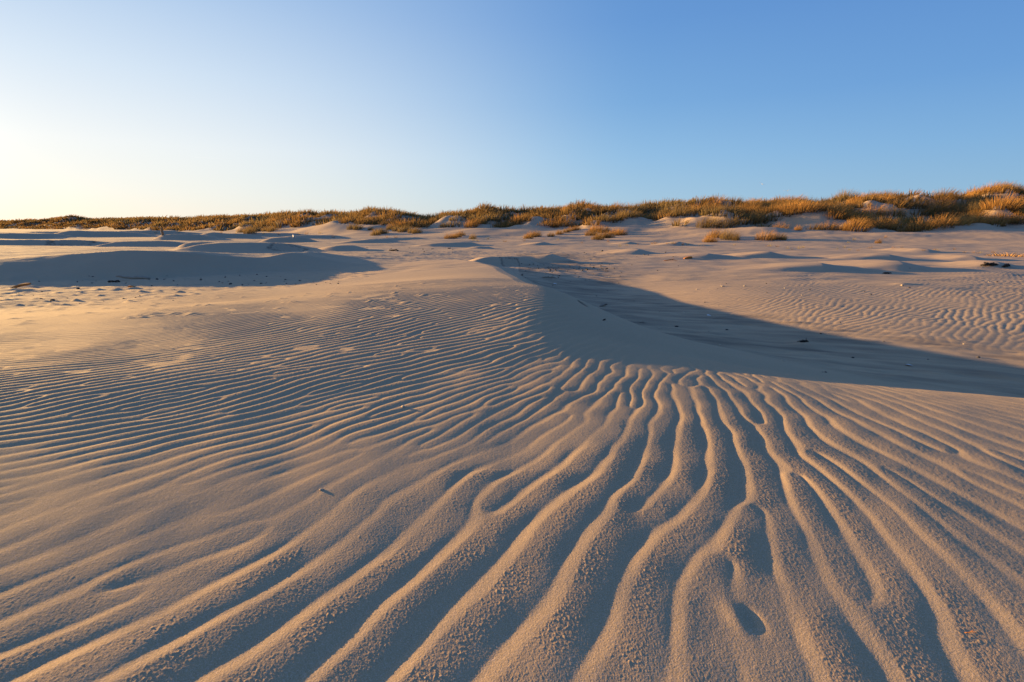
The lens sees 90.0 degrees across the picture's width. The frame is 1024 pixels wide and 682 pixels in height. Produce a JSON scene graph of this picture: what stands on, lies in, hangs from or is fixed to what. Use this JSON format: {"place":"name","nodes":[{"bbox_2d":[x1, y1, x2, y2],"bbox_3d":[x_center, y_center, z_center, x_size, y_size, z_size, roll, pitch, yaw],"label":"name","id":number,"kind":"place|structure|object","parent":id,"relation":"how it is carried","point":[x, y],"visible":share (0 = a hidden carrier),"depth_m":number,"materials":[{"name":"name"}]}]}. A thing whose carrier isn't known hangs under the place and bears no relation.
{"place":"outdoors","nodes":[
{"label":"outdoors","id":0,"kind":"place"},
{"bbox_2d":[0,228,1023,681],"bbox_3d":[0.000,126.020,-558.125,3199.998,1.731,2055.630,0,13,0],"label":"ground","id":1,"kind":"structure","parent":0,"point":[558,476],"depth_m":1.61,"materials":[{"name":"sand"}]},
{"bbox_2d":[11,283,30,287],"bbox_3d":[-10.252,-1.146,10.660,0.400,0.062,0.103,-18,20,-5],"label":"driftwood plank","id":2,"kind":"object","parent":1,"relation":"on","point":[21,285],"visible":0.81,"depth_m":10.62,"materials":[{"name":"orange wood"}]},
{"bbox_2d":[116,275,150,279],"bbox_3d":[-8.932,-1.503,12.079,0.682,0.137,0.082,-4,13,-18],"label":"driftwood log","id":3,"kind":"object","parent":1,"relation":"on","point":[135,277],"visible":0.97,"depth_m":12.06,"materials":[{"name":"grey wood"}]},
{"bbox_2d":[243,227,257,233],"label":"marram clump","id":4,"kind":"object","parent":1,"relation":"on","point":[248,231],"visible":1,"depth_m":64.81,"materials":[{"name":"plant"}]},
{"bbox_2d":[523,233,533,238],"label":"marram clump","id":5,"kind":"object","parent":1,"relation":"on","point":[528,237],"visible":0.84,"depth_m":51.02,"materials":[{"name":"plant"}]},
{"bbox_2d":[590,232,605,239],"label":"marram clump","id":6,"kind":"object","parent":1,"relation":"on","point":[596,238],"visible":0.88,"depth_m":45.38,"materials":[{"name":"plant"}]},
{"bbox_2d":[980,262,998,265],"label":"seaweed","id":7,"kind":"object","parent":1,"relation":"on","point":[989,264],"visible":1,"depth_m":15.67,"materials":[{"name":"plant"}]},
{"bbox_2d":[0,0,1023,220],"label":"sky","id":8,"kind":"structure","parent":0,"point":[109,108],"materials":[{"name":"blue"}]},
{"bbox_2d":[8,189,1023,245],"bbox_3d":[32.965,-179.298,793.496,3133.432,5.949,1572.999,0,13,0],"label":"hills","id":9,"kind":"structure","parent":0,"point":[984,234],"depth_m":52.28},
{"bbox_2d":[236,226,251,232],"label":"marram clump","id":10,"kind":"object","parent":9,"relation":"on","point":[241,230],"visible":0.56,"depth_m":95.77,"materials":[{"name":"plant"}]},
{"bbox_2d":[251,226,263,231],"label":"marram clump","id":11,"kind":"object","parent":9,"relation":"on","point":[257,229],"visible":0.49,"depth_m":95.79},
{"bbox_2d":[265,225,278,231],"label":"marram clump","id":12,"kind":"object","parent":9,"relation":"on","point":[271,229],"visible":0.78,"depth_m":88.99,"materials":[{"name":"plant"}]},
{"bbox_2d":[352,224,363,229],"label":"marram clump","id":13,"kind":"object","parent":9,"relation":"on","point":[357,227],"visible":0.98,"depth_m":74.02,"materials":[{"name":"plant"}]},
{"bbox_2d":[369,229,380,235],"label":"marram clump","id":14,"kind":"object","parent":9,"relation":"on","point":[377,233],"visible":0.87,"depth_m":66.23,"materials":[{"name":"plant"}]},
{"bbox_2d":[388,219,410,227],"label":"marram clump","id":15,"kind":"object","parent":9,"relation":"on","point":[398,223],"visible":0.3,"depth_m":74.09,"materials":[{"name":"plant"}]},
{"bbox_2d":[397,226,407,231],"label":"marram clump","id":16,"kind":"object","parent":9,"relation":"on","point":[402,229],"visible":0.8,"depth_m":68.75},
{"bbox_2d":[411,227,421,233],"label":"marram clump","id":17,"kind":"object","parent":9,"relation":"on","point":[416,231],"visible":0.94,"depth_m":65.99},
{"bbox_2d":[464,217,481,227],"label":"marram clump","id":18,"kind":"object","parent":9,"relation":"on","point":[469,224],"visible":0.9,"depth_m":68.35,"materials":[{"name":"plant"}]},
{"bbox_2d":[470,216,487,224],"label":"marram clump","id":19,"kind":"object","parent":9,"relation":"on","point":[476,220],"visible":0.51,"depth_m":69.40,"materials":[{"name":"plant"}]},
{"bbox_2d":[481,212,502,221],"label":"marram clump","id":20,"kind":"object","parent":9,"relation":"on","point":[493,216],"visible":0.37,"depth_m":72.95,"materials":[{"name":"plant"}]},
{"bbox_2d":[0,184,1023,230],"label":"marram grass","id":21,"kind":"structure","parent":9,"relation":"on","point":[295,219],"depth_m":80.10,"materials":[{"name":"plant"}]},
{"bbox_2d":[510,213,531,223],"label":"marram clump","id":22,"kind":"object","parent":9,"relation":"on","point":[513,220],"visible":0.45,"depth_m":69.33,"materials":[{"name":"plant"}]},
{"bbox_2d":[544,218,562,227],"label":"marram clump","id":23,"kind":"object","parent":9,"relation":"on","point":[553,223],"visible":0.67,"depth_m":65.26,"materials":[{"name":"plant"}]},
{"bbox_2d":[551,215,577,226],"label":"marram clump","id":24,"kind":"object","parent":9,"relation":"on","point":[565,223],"visible":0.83,"depth_m":64.75,"materials":[{"name":"plant"}]},
{"bbox_2d":[584,227,598,235],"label":"marram clump","id":25,"kind":"object","parent":9,"relation":"on","point":[591,233],"visible":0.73,"depth_m":54.13,"materials":[{"name":"plant"}]},
{"bbox_2d":[583,202,603,209],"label":"marram clump","id":26,"kind":"object","parent":9,"relation":"on","point":[598,206],"visible":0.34,"depth_m":74.78,"materials":[{"name":"plant"}]},
{"bbox_2d":[588,224,601,231],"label":"marram clump","id":27,"kind":"object","parent":9,"relation":"on","point":[595,228],"visible":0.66,"depth_m":56.47,"materials":[{"name":"plant"}]},
{"bbox_2d":[596,225,610,232],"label":"marram clump","id":28,"kind":"object","parent":9,"relation":"on","point":[601,230],"visible":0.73,"depth_m":55.78,"materials":[{"name":"plant"}]},
{"bbox_2d":[602,230,615,237],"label":"marram clump","id":29,"kind":"object","parent":9,"relation":"on","point":[611,235],"visible":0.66,"depth_m":51.15,"materials":[{"name":"plant"}]},
{"bbox_2d":[611,202,628,209],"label":"marram clump","id":30,"kind":"object","parent":9,"relation":"on","point":[616,205],"visible":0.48,"depth_m":69.09,"materials":[{"name":"plant"}]},
{"bbox_2d":[613,228,627,235],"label":"marram clump","id":31,"kind":"object","parent":9,"relation":"on","point":[618,233],"visible":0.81,"depth_m":52.83,"materials":[{"name":"plant"}]},
{"bbox_2d":[616,207,642,218],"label":"marram clump","id":32,"kind":"object","parent":9,"relation":"on","point":[626,215],"visible":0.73,"depth_m":61.70,"materials":[{"name":"plant"}]},
{"bbox_2d":[629,203,651,213],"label":"marram clump","id":33,"kind":"object","parent":9,"relation":"on","point":[642,209],"visible":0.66,"depth_m":67.76,"materials":[{"name":"plant"}]},
{"bbox_2d":[638,199,656,209],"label":"marram clump","id":34,"kind":"object","parent":9,"relation":"on","point":[647,203],"visible":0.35,"depth_m":70.65,"materials":[{"name":"plant"}]},
{"bbox_2d":[652,210,669,220],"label":"marram clump","id":35,"kind":"object","parent":9,"relation":"on","point":[654,219],"visible":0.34,"depth_m":60.25,"materials":[{"name":"plant"}]},
{"bbox_2d":[660,206,674,213],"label":"marram clump","id":36,"kind":"object","parent":9,"relation":"on","point":[666,211],"visible":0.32,"depth_m":63.55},
{"bbox_2d":[670,203,698,215],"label":"marram clump","id":37,"kind":"object","parent":9,"relation":"on","point":[679,211],"visible":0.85,"depth_m":57.56,"materials":[{"name":"plant"}]},
{"bbox_2d":[701,233,719,241],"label":"marram clump","id":38,"kind":"object","parent":9,"relation":"on","point":[709,239],"visible":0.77,"depth_m":42.08,"materials":[{"name":"plant"}]},
{"bbox_2d":[695,214,727,227],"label":"marram clump","id":39,"kind":"object","parent":9,"relation":"on","point":[706,225],"visible":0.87,"depth_m":52.73,"materials":[{"name":"plant"}]},
{"bbox_2d":[706,228,728,237],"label":"marram clump","id":40,"kind":"object","parent":9,"relation":"on","point":[718,233],"visible":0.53,"depth_m":45.06,"materials":[{"name":"plant"}]},
{"bbox_2d":[707,196,729,206],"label":"marram clump","id":41,"kind":"object","parent":9,"relation":"on","point":[723,203],"visible":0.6,"depth_m":61.61,"materials":[{"name":"plant"}]},
{"bbox_2d":[719,228,739,239],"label":"marram clump","id":42,"kind":"object","parent":9,"relation":"on","point":[727,236],"visible":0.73,"depth_m":43.03,"materials":[{"name":"plant"}]},
{"bbox_2d":[715,217,744,227],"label":"marram clump","id":43,"kind":"object","parent":9,"relation":"on","point":[727,224],"visible":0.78,"depth_m":51.74,"materials":[{"name":"plant"}]},
{"bbox_2d":[721,202,744,213],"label":"marram clump","id":44,"kind":"object","parent":9,"relation":"on","point":[732,211],"visible":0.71,"depth_m":54.47,"materials":[{"name":"plant"}]},
{"bbox_2d":[729,199,749,209],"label":"marram clump","id":45,"kind":"object","parent":9,"relation":"on","point":[739,205],"visible":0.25,"depth_m":59.57,"materials":[{"name":"plant"}]},
{"bbox_2d":[737,201,760,210],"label":"marram clump","id":46,"kind":"object","parent":9,"relation":"on","point":[747,204],"visible":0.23,"depth_m":58.85,"materials":[{"name":"plant"}]},
{"bbox_2d":[743,203,764,214],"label":"marram clump","id":47,"kind":"object","parent":9,"relation":"on","point":[752,208],"visible":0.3,"depth_m":56.94,"materials":[{"name":"plant"}]},
{"bbox_2d":[742,209,773,223],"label":"marram clump","id":48,"kind":"object","parent":9,"relation":"on","point":[757,219],"visible":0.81,"depth_m":52.29,"materials":[{"name":"plant"}]},
{"bbox_2d":[746,200,769,208],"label":"marram clump","id":49,"kind":"object","parent":9,"relation":"on","point":[758,203],"visible":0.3,"depth_m":59.49,"materials":[{"name":"plant"}]},
{"bbox_2d":[750,206,769,217],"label":"marram clump","id":50,"kind":"object","parent":9,"relation":"on","point":[756,213],"visible":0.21,"depth_m":54.88,"materials":[{"name":"plant"}]},
{"bbox_2d":[754,230,779,240],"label":"marram clump","id":51,"kind":"object","parent":9,"relation":"on","point":[769,237],"visible":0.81,"depth_m":41.36,"materials":[{"name":"plant"}]},
{"bbox_2d":[763,203,785,212],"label":"marram clump","id":52,"kind":"object","parent":9,"relation":"on","point":[772,209],"visible":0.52,"depth_m":53.75,"materials":[{"name":"plant"}]},
{"bbox_2d":[765,197,787,208],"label":"marram clump","id":53,"kind":"object","parent":9,"relation":"on","point":[773,202],"visible":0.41,"depth_m":59.96,"materials":[{"name":"plant"}]},
{"bbox_2d":[772,233,789,239],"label":"marram clump","id":54,"kind":"object","parent":9,"relation":"on","point":[780,236],"visible":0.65,"depth_m":41.41,"materials":[{"name":"plant"}]},
{"bbox_2d":[771,222,791,228],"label":"marram clump","id":55,"kind":"object","parent":9,"relation":"on","point":[786,227],"visible":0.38,"depth_m":48.75,"materials":[{"name":"plant"}]},
{"bbox_2d":[780,196,802,205],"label":"marram clump","id":56,"kind":"object","parent":9,"relation":"on","point":[792,201],"visible":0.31,"depth_m":57.42,"materials":[{"name":"plant"}]},
{"bbox_2d":[777,199,807,212],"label":"marram clump","id":57,"kind":"object","parent":9,"relation":"on","point":[792,204],"visible":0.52,"depth_m":51.90,"materials":[{"name":"plant"}]},
{"bbox_2d":[782,203,804,214],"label":"marram clump","id":58,"kind":"object","parent":9,"relation":"on","point":[792,211],"visible":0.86,"depth_m":50.91,"materials":[{"name":"plant"}]},
{"bbox_2d":[782,194,807,200],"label":"marram clump","id":59,"kind":"object","parent":9,"relation":"on","point":[798,198],"visible":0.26,"depth_m":64.66,"materials":[{"name":"plant"}]},
{"bbox_2d":[796,201,828,212],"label":"marram clump","id":60,"kind":"object","parent":9,"relation":"on","point":[806,208],"visible":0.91,"depth_m":50.07,"materials":[{"name":"plant"}]},
{"bbox_2d":[817,220,840,230],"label":"marram clump","id":61,"kind":"object","parent":9,"relation":"on","point":[829,228],"visible":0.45,"depth_m":47.13,"materials":[{"name":"plant"}]},
{"bbox_2d":[821,204,856,219],"bbox_3d":[31.479,-12.566,49.482,3.232,1.646,3.296,-2,13,-10],"label":"marram clump","id":62,"kind":"object","parent":9,"relation":"on","point":[834,214],"visible":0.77,"depth_m":48.94,"materials":[{"name":"plant"}]},
{"bbox_2d":[826,200,852,213],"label":"marram clump","id":63,"kind":"object","parent":9,"relation":"on","point":[837,210],"visible":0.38,"depth_m":50.16,"materials":[{"name":"plant"}]},
{"bbox_2d":[835,200,856,210],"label":"marram clump","id":64,"kind":"object","parent":9,"relation":"on","point":[846,205],"visible":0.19,"depth_m":55.49,"materials":[{"name":"plant"}]},
{"bbox_2d":[834,189,862,198],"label":"marram clump","id":65,"kind":"object","parent":9,"relation":"on","point":[841,192],"visible":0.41,"depth_m":62.75,"materials":[{"name":"plant"}]},
{"bbox_2d":[841,199,861,206],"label":"marram clump","id":66,"kind":"object","parent":9,"relation":"on","point":[845,203],"visible":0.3,"depth_m":57.21,"materials":[{"name":"plant"}]},
{"bbox_2d":[839,218,873,231],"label":"marram clump","id":67,"kind":"object","parent":9,"relation":"on","point":[852,227],"visible":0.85,"depth_m":45.44,"materials":[{"name":"plant"}]},
{"bbox_2d":[844,216,869,227],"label":"marram clump","id":68,"kind":"object","parent":9,"relation":"on","point":[863,222],"visible":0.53,"depth_m":46.60,"materials":[{"name":"plant"}]},
{"bbox_2d":[843,209,870,220],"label":"marram clump","id":69,"kind":"object","parent":9,"relation":"on","point":[859,215],"visible":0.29,"depth_m":49.18,"materials":[{"name":"plant"}]},
{"bbox_2d":[847,192,867,202],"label":"marram clump","id":70,"kind":"object","parent":9,"relation":"on","point":[856,198],"visible":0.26,"depth_m":59.28,"materials":[{"name":"plant"}]},
{"bbox_2d":[849,212,878,223],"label":"marram clump","id":71,"kind":"object","parent":9,"relation":"on","point":[871,218],"visible":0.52,"depth_m":48.23,"materials":[{"name":"plant"}]},
{"bbox_2d":[863,204,890,216],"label":"marram clump","id":72,"kind":"object","parent":9,"relation":"on","point":[878,212],"visible":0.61,"depth_m":51.86,"materials":[{"name":"plant"}]},
{"bbox_2d":[867,213,889,223],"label":"marram clump","id":73,"kind":"object","parent":9,"relation":"on","point":[879,218],"visible":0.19,"depth_m":49.43,"materials":[{"name":"plant"}]},
{"bbox_2d":[874,191,900,202],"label":"marram clump","id":74,"kind":"object","parent":9,"relation":"on","point":[889,200],"visible":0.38,"depth_m":55.48,"materials":[{"name":"plant"}]},
{"bbox_2d":[873,214,903,229],"bbox_3d":[33.733,-10.739,46.203,2.571,1.406,2.569,-3,13,-14],"label":"marram clump","id":75,"kind":"object","parent":9,"relation":"on","point":[889,226],"visible":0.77,"depth_m":45.84,"materials":[{"name":"plant"}]},
{"bbox_2d":[875,190,902,198],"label":"marram clump","id":76,"kind":"object","parent":9,"relation":"on","point":[886,192],"visible":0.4,"depth_m":57.33,"materials":[{"name":"plant"}]},
{"bbox_2d":[885,206,908,216],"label":"marram clump","id":77,"kind":"object","parent":9,"relation":"on","point":[898,213],"visible":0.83,"depth_m":51.31,"materials":[{"name":"plant"}]},
{"bbox_2d":[885,214,910,227],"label":"marram clump","id":78,"kind":"object","parent":9,"relation":"on","point":[898,218],"visible":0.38,"depth_m":48.81,"materials":[{"name":"plant"}]},
{"bbox_2d":[894,214,920,223],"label":"marram clump","id":79,"kind":"object","parent":9,"relation":"on","point":[914,219],"visible":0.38,"depth_m":49.38,"materials":[{"name":"plant"}]},
{"bbox_2d":[892,212,923,221],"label":"marram clump","id":80,"kind":"object","parent":9,"relation":"on","point":[909,216],"visible":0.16,"depth_m":50.48,"materials":[{"name":"plant"}]},
{"bbox_2d":[905,219,927,230],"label":"marram clump","id":81,"kind":"object","parent":9,"relation":"on","point":[917,225],"visible":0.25,"depth_m":46.22,"materials":[{"name":"plant"}]},
{"bbox_2d":[902,195,936,208],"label":"marram clump","id":82,"kind":"object","parent":9,"relation":"on","point":[922,206],"visible":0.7,"depth_m":52.55,"materials":[{"name":"plant"}]},
{"bbox_2d":[903,215,950,231],"bbox_3d":[36.634,-10.380,45.125,3.598,1.631,3.596,2,13,11],"label":"marram clump","id":83,"kind":"object","parent":9,"relation":"on","point":[911,228],"visible":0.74,"depth_m":44.97,"materials":[{"name":"plant"}]},
{"bbox_2d":[923,206,944,215],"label":"marram clump","id":84,"kind":"object","parent":9,"relation":"on","point":[936,211],"visible":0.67,"depth_m":51.27,"materials":[{"name":"plant"}]},
{"bbox_2d":[927,192,957,205],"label":"marram clump","id":85,"kind":"object","parent":9,"relation":"on","point":[943,201],"visible":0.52,"depth_m":53.11,"materials":[{"name":"plant"}]},
{"bbox_2d":[923,212,962,227],"bbox_3d":[37.848,-10.614,44.945,3.129,1.409,2.953,-1,13,-5],"label":"marram clump","id":86,"kind":"object","parent":9,"relation":"on","point":[951,221],"visible":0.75,"depth_m":44.58,"materials":[{"name":"plant"}]},
{"bbox_2d":[926,198,959,211],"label":"marram clump","id":87,"kind":"object","parent":9,"relation":"on","point":[934,205],"visible":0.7,"depth_m":51.47,"materials":[{"name":"plant"}]},
{"bbox_2d":[931,188,962,199],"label":"marram clump","id":88,"kind":"object","parent":9,"relation":"on","point":[939,196],"visible":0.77,"depth_m":53.83,"materials":[{"name":"plant"}]},
{"bbox_2d":[936,209,967,218],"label":"marram clump","id":89,"kind":"object","parent":9,"relation":"on","point":[949,214],"visible":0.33,"depth_m":50.32,"materials":[{"name":"plant"}]},
{"bbox_2d":[936,212,975,225],"bbox_3d":[39.562,-10.781,45.894,3.600,1.518,3.398,-6,14,-25],"label":"marram clump","id":90,"kind":"object","parent":9,"relation":"on","point":[965,222],"visible":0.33,"depth_m":45.13,"materials":[{"name":"plant"}]},
{"bbox_2d":[945,204,969,215],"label":"marram clump","id":91,"kind":"object","parent":9,"relation":"on","point":[960,209],"visible":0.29,"depth_m":50.66,"materials":[{"name":"plant"}]},
{"bbox_2d":[949,203,966,212],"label":"marram clump","id":92,"kind":"object","parent":9,"relation":"on","point":[957,207],"visible":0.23,"depth_m":51.52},
{"bbox_2d":[951,195,978,207],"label":"marram clump","id":93,"kind":"object","parent":9,"relation":"on","point":[961,202],"visible":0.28,"depth_m":52.63,"materials":[{"name":"plant"}]},
{"bbox_2d":[963,184,990,195],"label":"marram clump","id":94,"kind":"object","parent":9,"relation":"on","point":[971,189],"visible":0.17,"depth_m":62.38,"materials":[{"name":"plant"}]},
{"bbox_2d":[958,209,998,223],"bbox_3d":[41.703,-11.051,45.897,2.989,1.563,3.048,-4,13,-16],"label":"marram clump","id":95,"kind":"object","parent":9,"relation":"on","point":[978,220],"visible":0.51,"depth_m":45.52,"materials":[{"name":"plant"}]},
{"bbox_2d":[965,187,991,196],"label":"marram clump","id":96,"kind":"object","parent":9,"relation":"on","point":[972,193],"visible":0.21,"depth_m":56.60,"materials":[{"name":"plant"}]},
{"bbox_2d":[966,205,994,216],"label":"marram clump","id":97,"kind":"object","parent":9,"relation":"on","point":[976,213],"visible":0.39,"depth_m":48.09,"materials":[{"name":"plant"}]},
{"bbox_2d":[962,200,1000,213],"bbox_3d":[45.529,-13.018,49.265,3.365,1.471,3.224,1,13,3],"label":"marram clump","id":98,"kind":"object","parent":9,"relation":"on","point":[970,208],"visible":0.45,"depth_m":49.53,"materials":[{"name":"plant"}]},
{"bbox_2d":[965,194,1001,202],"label":"marram clump","id":99,"kind":"object","parent":9,"relation":"on","point":[976,197],"visible":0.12,"depth_m":54.11,"materials":[{"name":"plant"}]},
{"bbox_2d":[965,211,1010,223],"bbox_3d":[43.183,-11.041,46.381,3.470,1.414,3.717,-6,14,-24],"label":"marram clump","id":100,"kind":"object","parent":9,"relation":"on","point":[1000,219],"visible":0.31,"depth_m":45.89,"materials":[{"name":"plant"}]},
{"bbox_2d":[977,194,1004,203],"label":"marram clump","id":101,"kind":"object","parent":9,"relation":"on","point":[989,199],"visible":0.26,"depth_m":53.01,"materials":[{"name":"plant"}]},
{"bbox_2d":[978,181,1011,194],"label":"marram clump","id":102,"kind":"object","parent":9,"relation":"on","point":[989,189],"visible":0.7,"depth_m":54.74,"materials":[{"name":"plant"}]},
{"bbox_2d":[980,191,1023,209],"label":"marram clump","id":103,"kind":"object","parent":9,"relation":"on","point":[1011,204],"visible":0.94,"depth_m":46.68,"materials":[{"name":"plant"}]},
{"bbox_2d":[985,210,1022,223],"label":"marram clump","id":104,"kind":"object","parent":9,"relation":"on","point":[1006,217],"visible":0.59,"depth_m":45.63,"materials":[{"name":"plant"}]},
{"bbox_2d":[1005,213,1023,224],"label":"marram clump","id":105,"kind":"object","parent":9,"relation":"on","point":[1020,223],"visible":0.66,"depth_m":45.51,"materials":[{"name":"plant"}]},
{"bbox_2d":[1009,209,1023,214],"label":"marram clump","id":106,"kind":"object","parent":9,"relation":"on","point":[1018,211],"visible":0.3,"depth_m":46.98,"materials":[{"name":"plant"}]},
{"bbox_2d":[985,252,1023,256],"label":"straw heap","id":107,"kind":"object","parent":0,"point":[1005,255],"visible":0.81,"depth_m":21.69,"materials":[{"name":"plant"}]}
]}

